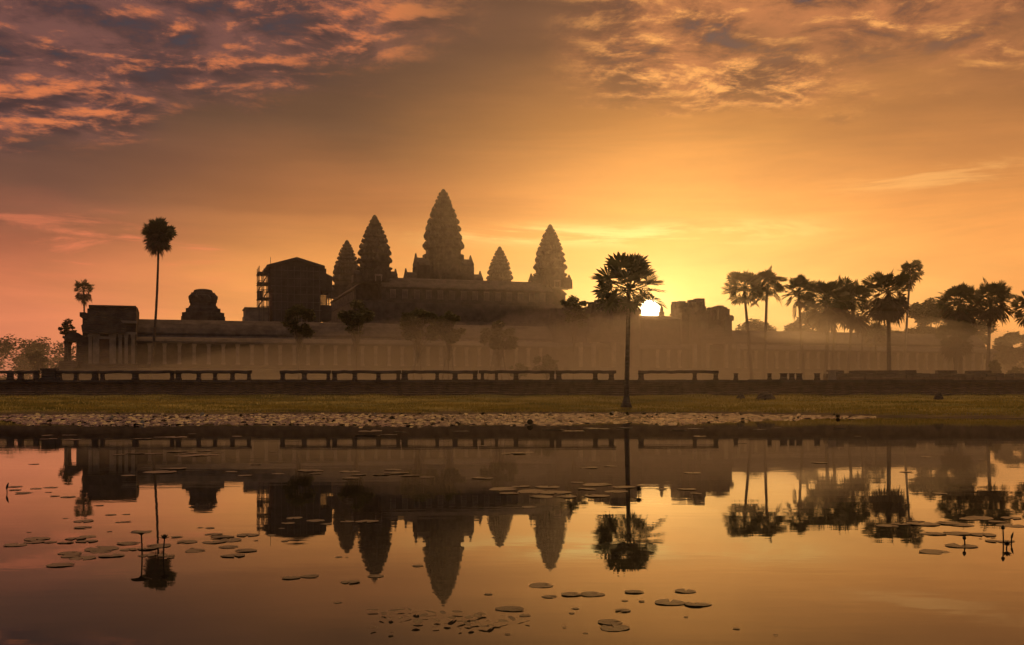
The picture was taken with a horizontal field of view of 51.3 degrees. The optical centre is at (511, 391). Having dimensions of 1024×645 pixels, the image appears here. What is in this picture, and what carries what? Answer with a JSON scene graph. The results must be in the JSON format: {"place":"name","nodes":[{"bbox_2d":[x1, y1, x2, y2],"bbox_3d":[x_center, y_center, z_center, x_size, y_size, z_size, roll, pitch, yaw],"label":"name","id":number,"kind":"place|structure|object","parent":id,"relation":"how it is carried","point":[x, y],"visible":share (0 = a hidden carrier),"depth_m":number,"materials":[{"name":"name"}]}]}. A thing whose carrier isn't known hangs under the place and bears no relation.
{"place":"outdoors","nodes":[
{"label":"outdoors","id":0,"kind":"place"},
{"bbox_2d":[181,289,224,320],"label":"ruined tower","id":1,"kind":"structure","parent":0,"point":[202,302],"depth_m":226.02,"materials":[{"name":"stone"}]},
{"bbox_2d":[0,414,1023,644],"bbox_3d":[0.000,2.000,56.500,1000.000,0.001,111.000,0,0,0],"label":"pond water","id":2,"kind":"structure","parent":0,"point":[765,535],"depth_m":15.10,"materials":[{"name":"orange liquid"}]},
{"bbox_2d":[3,543,26,545],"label":"lily pad","id":3,"kind":"object","parent":2,"relation":"on","point":[15,544],"visible":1,"depth_m":13.85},
{"bbox_2d":[24,537,49,540],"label":"lily pad","id":4,"kind":"object","parent":2,"relation":"on","point":[34,538],"visible":1,"depth_m":14.43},
{"bbox_2d":[46,562,73,566],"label":"lily pad","id":5,"kind":"object","parent":2,"relation":"on","point":[59,564],"visible":1,"depth_m":12.26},
{"bbox_2d":[57,551,81,554],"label":"lily pad","id":6,"kind":"object","parent":2,"relation":"on","point":[67,552],"visible":1,"depth_m":13.17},
{"bbox_2d":[61,554,79,557],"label":"lily pad","id":7,"kind":"object","parent":2,"relation":"on","point":[70,555],"visible":1,"depth_m":12.94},
{"bbox_2d":[69,556,95,559],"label":"lily pad","id":8,"kind":"object","parent":2,"relation":"on","point":[83,557],"visible":1,"depth_m":12.77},
{"bbox_2d":[90,549,110,552],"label":"lily pad","id":9,"kind":"object","parent":2,"relation":"on","point":[102,551],"visible":1,"depth_m":13.28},
{"bbox_2d":[84,546,118,550],"bbox_3d":[-5.207,1.994,13.508,0.387,0.010,0.428,2,1,39],"label":"lily pad","id":10,"kind":"object","parent":2,"relation":"on","point":[101,547],"visible":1,"depth_m":13.53,"materials":[{"name":"plant"}]},
{"bbox_2d":[98,554,123,556],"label":"lily pad","id":11,"kind":"object","parent":2,"relation":"on","point":[113,555],"visible":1,"depth_m":12.93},
{"bbox_2d":[116,541,140,544],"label":"lily pad","id":12,"kind":"object","parent":2,"relation":"on","point":[128,543],"visible":0.99,"depth_m":14.00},
{"bbox_2d":[130,530,151,554],"bbox_3d":[-4.513,1.952,12.987,0.249,0.497,0.246,0,0,0],"label":"lotus leaf","id":13,"kind":"object","parent":2,"relation":"on","point":[140,532],"visible":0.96,"depth_m":12.98,"materials":[{"name":"plant"}]},
{"bbox_2d":[146,543,170,547],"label":"lily pad","id":14,"kind":"object","parent":2,"relation":"on","point":[158,545],"visible":0.93,"depth_m":13.78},
{"bbox_2d":[142,470,176,472],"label":"lily pad","id":15,"kind":"object","parent":2,"relation":"on","point":[164,471],"visible":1,"depth_m":26.31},
{"bbox_2d":[185,549,204,552],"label":"lily pad","id":16,"kind":"object","parent":2,"relation":"on","point":[193,550],"visible":1,"depth_m":13.34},
{"bbox_2d":[221,538,241,541],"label":"lily pad","id":17,"kind":"object","parent":2,"relation":"on","point":[232,539],"visible":1,"depth_m":14.31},
{"bbox_2d":[221,554,244,556],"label":"lily pad","id":18,"kind":"object","parent":2,"relation":"on","point":[229,555],"visible":1,"depth_m":12.94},
{"bbox_2d":[235,548,256,551],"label":"lily pad","id":19,"kind":"object","parent":2,"relation":"on","point":[244,550],"visible":1,"depth_m":13.34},
{"bbox_2d":[0,411,875,425],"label":"lily pads","id":20,"kind":"object","parent":2,"relation":"on","point":[420,419],"visible":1,"depth_m":75.57,"materials":[{"name":"plant"}]},
{"bbox_2d":[489,487,515,489],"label":"lily pad","id":21,"kind":"object","parent":2,"relation":"on","point":[502,488],"visible":1,"depth_m":21.79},
{"bbox_2d":[495,606,523,610],"bbox_3d":[-0.015,1.994,9.793,0.267,0.008,0.232,0,1,14],"label":"lily pad","id":22,"kind":"object","parent":2,"relation":"on","point":[510,608],"visible":1,"depth_m":9.79,"materials":[{"name":"plant"}]},
{"bbox_2d":[518,489,549,492],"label":"lily pad","id":23,"kind":"object","parent":2,"relation":"on","point":[530,491],"visible":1,"depth_m":21.21,"materials":[{"name":"plant"}]},
{"bbox_2d":[529,583,552,587],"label":"lily pad","id":24,"kind":"object","parent":2,"relation":"on","point":[540,585],"visible":1,"depth_m":10.95,"materials":[{"name":"plant"}]},
{"bbox_2d":[540,490,571,493],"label":"lily pad","id":25,"kind":"object","parent":2,"relation":"on","point":[557,492],"visible":1,"depth_m":20.97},
{"bbox_2d":[561,592,580,595],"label":"lily pad","id":26,"kind":"object","parent":2,"relation":"on","point":[569,593],"visible":1,"depth_m":10.46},
{"bbox_2d":[581,591,604,596],"bbox_3d":[0.783,1.994,10.489,0.235,0.008,0.240,0,1,-29],"label":"lily pad","id":27,"kind":"object","parent":2,"relation":"on","point":[591,594],"visible":1,"depth_m":10.46,"materials":[{"name":"plant"}]},
{"bbox_2d":[582,483,611,485],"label":"lily pad","id":28,"kind":"object","parent":2,"relation":"on","point":[595,484],"visible":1,"depth_m":22.75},
{"bbox_2d":[598,619,621,624],"bbox_3d":[0.845,1.995,9.229,0.210,0.006,0.223,1,0,-11],"label":"lily pad","id":29,"kind":"object","parent":2,"relation":"on","point":[608,621],"visible":1,"depth_m":9.23,"materials":[{"name":"plant"}]},
{"bbox_2d":[600,624,629,630],"bbox_3d":[0.864,1.994,8.996,0.253,0.007,0.235,-1,2,-23],"label":"lily pad","id":30,"kind":"object","parent":2,"relation":"on","point":[616,627],"visible":1,"depth_m":9.00,"materials":[{"name":"plant"}]},
{"bbox_2d":[655,599,683,604],"bbox_3d":[1.498,1.993,10.086,0.292,0.008,0.279,1,0,12],"label":"lily pad","id":31,"kind":"object","parent":2,"relation":"on","point":[668,602],"visible":1,"depth_m":10.07,"materials":[{"name":"plant"}]},
{"bbox_2d":[675,589,695,592],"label":"lily pad","id":32,"kind":"object","parent":2,"relation":"on","point":[686,591],"visible":1,"depth_m":10.63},
{"bbox_2d":[684,602,711,605],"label":"lily pad","id":33,"kind":"object","parent":2,"relation":"on","point":[694,604],"visible":1,"depth_m":9.97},
{"bbox_2d":[907,522,939,525],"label":"lily pad","id":34,"kind":"object","parent":2,"relation":"on","point":[926,524],"visible":1,"depth_m":16.04,"materials":[{"name":"plant"}]},
{"bbox_2d":[920,532,945,534],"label":"lily pad","id":35,"kind":"object","parent":2,"relation":"on","point":[933,533],"visible":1,"depth_m":14.93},
{"bbox_2d":[919,549,950,554],"bbox_3d":[5.263,1.994,13.233,0.397,0.011,0.356,3,3,26],"label":"lily pad","id":36,"kind":"object","parent":2,"relation":"on","point":[931,551],"visible":1,"depth_m":13.24,"materials":[{"name":"plant"}]},
{"bbox_2d":[945,531,971,534],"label":"lily pad","id":37,"kind":"object","parent":2,"relation":"on","point":[958,533],"visible":1,"depth_m":14.94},
{"bbox_2d":[945,543,977,547],"bbox_3d":[5.797,1.992,13.770,0.398,0.009,0.371,0,1,18],"label":"lily pad","id":38,"kind":"object","parent":2,"relation":"on","point":[961,546],"visible":1,"depth_m":13.76,"materials":[{"name":"plant"}]},
{"bbox_2d":[951,523,973,525],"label":"lily pad","id":39,"kind":"object","parent":2,"relation":"on","point":[960,524],"visible":1,"depth_m":15.94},
{"bbox_2d":[967,516,993,519],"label":"lily pad","id":40,"kind":"object","parent":2,"relation":"on","point":[983,518],"visible":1,"depth_m":16.81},
{"bbox_2d":[971,533,995,535],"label":"lily pad","id":41,"kind":"object","parent":2,"relation":"on","point":[985,534],"visible":1,"depth_m":14.82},
{"bbox_2d":[996,524,1023,526],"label":"lily pad","id":42,"kind":"object","parent":2,"relation":"on","point":[1010,525],"visible":0.94,"depth_m":15.84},
{"bbox_2d":[0,393,1023,418],"bbox_3d":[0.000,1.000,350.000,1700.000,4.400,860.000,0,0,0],"label":"ground","id":43,"kind":"structure","parent":0,"point":[583,411],"depth_m":100.05,"materials":[{"name":"plant"}]},
{"bbox_2d":[25,351,48,370],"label":"broadleaf tree","id":44,"kind":"object","parent":43,"relation":"on","point":[37,360],"visible":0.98,"depth_m":248.88,"materials":[{"name":"green plant"}]},
{"bbox_2d":[58,318,76,340],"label":"broadleaf tree","id":45,"kind":"object","parent":43,"relation":"on","point":[65,327],"visible":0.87,"depth_m":204.59,"materials":[{"name":"green plant"}]},
{"bbox_2d":[74,279,94,311],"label":"sugar palm","id":46,"kind":"object","parent":43,"relation":"on","point":[84,285],"visible":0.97,"depth_m":261.62,"materials":[{"name":"green plant"}]},
{"bbox_2d":[54,305,139,379],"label":"corner pavilion","id":47,"kind":"structure","parent":43,"relation":"on","point":[106,340],"depth_m":172.02,"materials":[{"name":"stone"}]},
{"bbox_2d":[99,336,108,363],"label":"doorway","id":48,"kind":"structure","parent":47,"relation":"in","point":[103,340],"depth_m":171.99,"materials":[{"name":"stone"}]},
{"bbox_2d":[140,217,176,379],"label":"sugar palm","id":49,"kind":"object","parent":43,"relation":"on","point":[159,234],"visible":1,"depth_m":159.69,"materials":[{"name":"green plant"}]},
{"bbox_2d":[242,257,331,321],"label":"scaffolded tower","id":50,"kind":"structure","parent":43,"relation":"on","point":[292,282],"depth_m":243.56,"materials":[{"name":"metal"}]},
{"bbox_2d":[281,303,315,378],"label":"broadleaf tree","id":51,"kind":"object","parent":43,"relation":"on","point":[301,312],"visible":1,"depth_m":149.69,"materials":[{"name":"green plant"}]},
{"bbox_2d":[337,300,374,377],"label":"broadleaf tree","id":52,"kind":"object","parent":43,"relation":"on","point":[353,321],"visible":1,"depth_m":151.45,"materials":[{"name":"green plant"}]},
{"bbox_2d":[397,307,438,379],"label":"broadleaf tree","id":53,"kind":"object","parent":43,"relation":"on","point":[411,326],"visible":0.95,"depth_m":151.67,"materials":[{"name":"green plant"}]},
{"bbox_2d":[323,278,571,326],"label":"temple pyramid","id":54,"kind":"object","parent":43,"relation":"on","point":[485,303],"visible":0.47,"depth_m":288.97,"materials":[{"name":"stone"}]},
{"bbox_2d":[327,240,358,298],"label":"temple tower","id":55,"kind":"structure","parent":54,"relation":"on","point":[345,263],"depth_m":331.67,"materials":[{"name":"stone"}]},
{"bbox_2d":[351,215,397,283],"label":"temple tower","id":56,"kind":"structure","parent":54,"relation":"on","point":[374,252],"depth_m":284.02,"materials":[{"name":"stone"}]},
{"bbox_2d":[403,189,482,279],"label":"temple tower","id":57,"kind":"structure","parent":54,"relation":"on","point":[443,247],"depth_m":314.07,"materials":[{"name":"stone"}]},
{"bbox_2d":[486,246,512,280],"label":"temple tower","id":58,"kind":"structure","parent":54,"relation":"on","point":[499,268],"depth_m":347.12,"materials":[{"name":"stone"}]},
{"bbox_2d":[528,224,571,289],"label":"temple tower","id":59,"kind":"structure","parent":54,"relation":"on","point":[550,267],"depth_m":298.84,"materials":[{"name":"stone"}]},
{"bbox_2d":[429,311,466,379],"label":"broadleaf tree","id":60,"kind":"object","parent":43,"relation":"on","point":[445,329],"visible":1,"depth_m":147.55,"materials":[{"name":"green plant"}]},
{"bbox_2d":[479,319,518,379],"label":"broadleaf tree","id":61,"kind":"object","parent":43,"relation":"on","point":[498,343],"visible":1,"depth_m":149.57,"materials":[{"name":"green plant"}]},
{"bbox_2d":[0,379,1023,395],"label":"terrace wall","id":62,"kind":"structure","parent":43,"relation":"on","point":[303,387],"depth_m":114.78,"materials":[{"name":"stone"}]},
{"bbox_2d":[0,370,15,379],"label":"stone balustrade","id":63,"kind":"object","parent":62,"relation":"on","point":[10,375],"visible":1,"depth_m":115.18,"materials":[{"name":"stone"}]},
{"bbox_2d":[16,370,39,379],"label":"stone balustrade","id":64,"kind":"object","parent":62,"relation":"on","point":[35,373],"visible":1,"depth_m":115.18,"materials":[{"name":"stone"}]},
{"bbox_2d":[40,368,58,379],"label":"stone pedestal","id":65,"kind":"object","parent":62,"relation":"on","point":[48,373],"visible":0.95,"depth_m":115.11,"materials":[{"name":"stone"}]},
{"bbox_2d":[56,370,98,379],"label":"stone balustrade","id":66,"kind":"object","parent":62,"relation":"on","point":[94,373],"visible":1,"depth_m":115.18,"materials":[{"name":"stone"}]},
{"bbox_2d":[99,370,174,379],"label":"stone balustrade","id":67,"kind":"object","parent":62,"relation":"on","point":[135,374],"visible":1,"depth_m":115.19,"materials":[{"name":"stone"}]},
{"bbox_2d":[175,370,251,379],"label":"stone balustrade","id":68,"kind":"object","parent":62,"relation":"on","point":[178,373],"visible":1,"depth_m":115.18,"materials":[{"name":"stone"}]},
{"bbox_2d":[280,370,330,379],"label":"stone balustrade","id":69,"kind":"object","parent":62,"relation":"on","point":[302,372],"visible":1,"depth_m":115.18,"materials":[{"name":"stone"}]},
{"bbox_2d":[332,370,400,379],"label":"stone balustrade","id":70,"kind":"object","parent":62,"relation":"on","point":[354,373],"visible":1,"depth_m":115.18,"materials":[{"name":"stone"}]},
{"bbox_2d":[401,370,477,379],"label":"stone balustrade","id":71,"kind":"object","parent":62,"relation":"on","point":[404,373],"visible":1,"depth_m":115.18,"materials":[{"name":"stone"}]},
{"bbox_2d":[479,370,554,379],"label":"stone balustrade","id":72,"kind":"object","parent":62,"relation":"on","point":[517,372],"visible":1,"depth_m":115.18,"materials":[{"name":"stone"}]},
{"bbox_2d":[555,370,615,379],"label":"stone balustrade","id":73,"kind":"object","parent":62,"relation":"on","point":[611,373],"visible":1,"depth_m":115.18,"materials":[{"name":"stone"}]},
{"bbox_2d":[638,370,718,379],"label":"stone balustrade","id":74,"kind":"object","parent":62,"relation":"on","point":[693,372],"visible":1,"depth_m":115.19,"materials":[{"name":"stone"}]},
{"bbox_2d":[733,373,771,379],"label":"stone balustrade","id":75,"kind":"object","parent":62,"relation":"on","point":[769,375],"visible":1,"depth_m":115.15,"materials":[{"name":"stone"}]},
{"bbox_2d":[779,373,819,379],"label":"stone balustrade","id":76,"kind":"object","parent":62,"relation":"on","point":[783,376],"visible":1,"depth_m":115.15,"materials":[{"name":"stone"}]},
{"bbox_2d":[826,370,837,379],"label":"stone slab","id":77,"kind":"structure","parent":62,"relation":"on","point":[831,374],"depth_m":120.82,"materials":[{"name":"stone"}]},
{"bbox_2d":[0,333,1023,379],"bbox_3d":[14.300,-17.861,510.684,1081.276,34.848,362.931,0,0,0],"label":"forest","id":78,"kind":"object","parent":43,"relation":"on","point":[22,363],"visible":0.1,"depth_m":545.12,"materials":[{"name":"green plant"}]},
{"bbox_2d":[509,363,527,378],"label":"broadleaf tree","id":79,"kind":"object","parent":43,"relation":"on","point":[519,366],"visible":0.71,"depth_m":151.55,"materials":[{"name":"green plant"}]},
{"bbox_2d":[532,354,558,378],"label":"broadleaf tree","id":80,"kind":"object","parent":43,"relation":"on","point":[548,362],"visible":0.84,"depth_m":149.67,"materials":[{"name":"green plant"}]},
{"bbox_2d":[136,315,998,379],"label":"temple gallery","id":81,"kind":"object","parent":43,"relation":"on","point":[264,350],"visible":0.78,"depth_m":193.00,"materials":[{"name":"stone"}]},
{"bbox_2d":[560,295,589,378],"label":"broadleaf tree","id":82,"kind":"object","parent":43,"relation":"on","point":[578,310],"visible":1,"depth_m":177.68,"materials":[{"name":"green plant"}]},
{"bbox_2d":[544,296,640,379],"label":"gatehouse","id":83,"kind":"object","parent":43,"relation":"on","point":[608,330],"visible":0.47,"depth_m":199.56,"materials":[{"name":"stone"}]},
{"bbox_2d":[591,252,667,406],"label":"sugar palm","id":84,"kind":"object","parent":43,"relation":"on","point":[636,269],"visible":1,"depth_m":99.63,"materials":[{"name":"green plant"}]},
{"bbox_2d":[670,298,739,379],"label":"gatehouse","id":85,"kind":"object","parent":43,"relation":"on","point":[702,327],"visible":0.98,"depth_m":206.11,"materials":[{"name":"stone"}]},
{"bbox_2d":[721,271,764,378],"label":"sugar palm","id":86,"kind":"object","parent":43,"relation":"on","point":[744,278],"visible":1,"depth_m":164.63,"materials":[{"name":"green plant"}]},
{"bbox_2d":[735,318,776,330],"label":"broadleaf tree","id":87,"kind":"object","parent":43,"relation":"on","point":[755,325],"visible":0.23,"depth_m":318.90,"materials":[{"name":"green plant"}]},
{"bbox_2d":[756,392,775,399],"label":"earth mound","id":88,"kind":"object","parent":43,"relation":"on","point":[765,395],"visible":0.82,"depth_m":107.48,"materials":[{"name":"soil"}]},
{"bbox_2d":[746,264,787,378],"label":"sugar palm","id":89,"kind":"object","parent":43,"relation":"on","point":[769,278],"visible":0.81,"depth_m":167.76,"materials":[{"name":"green plant"}]},
{"bbox_2d":[778,274,816,379],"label":"sugar palm","id":90,"kind":"object","parent":43,"relation":"on","point":[801,280],"visible":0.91,"depth_m":164.75,"materials":[{"name":"green plant"}]},
{"bbox_2d":[783,311,821,331],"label":"broadleaf tree","id":91,"kind":"object","parent":43,"relation":"on","point":[794,326],"visible":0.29,"depth_m":299.62,"materials":[{"name":"green plant"}]},
{"bbox_2d":[802,279,850,379],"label":"sugar palm","id":92,"kind":"object","parent":43,"relation":"on","point":[826,319],"visible":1,"depth_m":159.51,"materials":[{"name":"green plant"}]},
{"bbox_2d":[819,276,854,369],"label":"sugar palm","id":93,"kind":"object","parent":43,"relation":"on","point":[847,280],"visible":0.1,"depth_m":171.77,"materials":[{"name":"green plant"}]},
{"bbox_2d":[833,279,873,372],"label":"sugar palm","id":94,"kind":"object","parent":43,"relation":"on","point":[856,323],"visible":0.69,"depth_m":167.29,"materials":[{"name":"green plant"}]},
{"bbox_2d":[861,321,868,369],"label":"sugar palm","id":95,"kind":"object","parent":43,"relation":"on","point":[865,333],"visible":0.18,"depth_m":181.89,"materials":[{"name":"brown plant"}]},
{"bbox_2d":[863,322,886,369],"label":"sugar palm","id":96,"kind":"object","parent":43,"relation":"on","point":[878,333],"visible":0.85,"depth_m":183.87,"materials":[{"name":"green plant"}]},
{"bbox_2d":[860,323,903,333],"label":"broadleaf tree","id":97,"kind":"object","parent":43,"relation":"on","point":[892,331],"visible":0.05,"depth_m":309.19,"materials":[{"name":"green plant"}]},
{"bbox_2d":[861,270,911,369],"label":"sugar palm","id":98,"kind":"object","parent":43,"relation":"on","point":[888,308],"visible":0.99,"depth_m":139.21,"materials":[{"name":"green plant"}]},
{"bbox_2d":[900,259,923,369],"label":"sugar palm","id":99,"kind":"object","parent":43,"relation":"on","point":[907,267],"visible":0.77,"depth_m":177.77,"materials":[{"name":"green plant"}]},
{"bbox_2d":[902,297,949,333],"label":"broadleaf tree","id":100,"kind":"object","parent":43,"relation":"on","point":[925,313],"visible":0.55,"depth_m":274.32,"materials":[{"name":"green plant"}]},
{"bbox_2d":[934,392,942,399],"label":"rock","id":101,"kind":"object","parent":43,"relation":"on","point":[938,396],"visible":0.93,"depth_m":105.75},
{"bbox_2d":[933,315,978,373],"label":"sugar palm","id":102,"kind":"object","parent":43,"relation":"on","point":[957,348],"visible":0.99,"depth_m":155.26,"materials":[{"name":"green plant"}]},
{"bbox_2d":[935,281,981,373],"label":"sugar palm","id":103,"kind":"object","parent":43,"relation":"on","point":[963,292],"visible":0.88,"depth_m":157.04,"materials":[{"name":"green plant"}]},
{"bbox_2d":[952,318,999,361],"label":"broadleaf tree","id":104,"kind":"object","parent":43,"relation":"on","point":[982,328],"visible":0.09,"depth_m":288.21,"materials":[{"name":"green plant"}]},
{"bbox_2d":[969,276,1015,370],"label":"sugar palm","id":105,"kind":"object","parent":43,"relation":"on","point":[991,314],"visible":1,"depth_m":154.46,"materials":[{"name":"green plant"}]},
{"bbox_2d":[988,359,1001,372],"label":"broadleaf tree","id":106,"kind":"object","parent":43,"relation":"on","point":[996,368],"visible":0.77,"depth_m":139.67,"materials":[{"name":"green plant"}]},
{"bbox_2d":[992,331,1023,370],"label":"broadleaf tree","id":107,"kind":"object","parent":43,"relation":"on","point":[1010,355],"visible":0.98,"depth_m":260.86,"materials":[{"name":"green plant"}]},
{"bbox_2d":[1006,366,1023,373],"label":"broadleaf tree","id":108,"kind":"object","parent":43,"relation":"on","point":[1016,370],"visible":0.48,"depth_m":141.45,"materials":[{"name":"green plant"}]},
{"bbox_2d":[1009,291,1023,326],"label":"sugar palm","id":109,"kind":"object","parent":43,"relation":"on","point":[1015,306],"visible":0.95,"depth_m":158.09,"materials":[{"name":"green plant"}]},
{"bbox_2d":[0,0,1023,377],"label":"sky","id":110,"kind":"structure","parent":0,"point":[707,140],"materials":[{"name":"orange"}]},
{"bbox_2d":[823,370,1023,379],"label":"rubble wall","id":111,"kind":"structure","parent":0,"point":[906,375],"depth_m":124.03,"materials":[{"name":"stone"}]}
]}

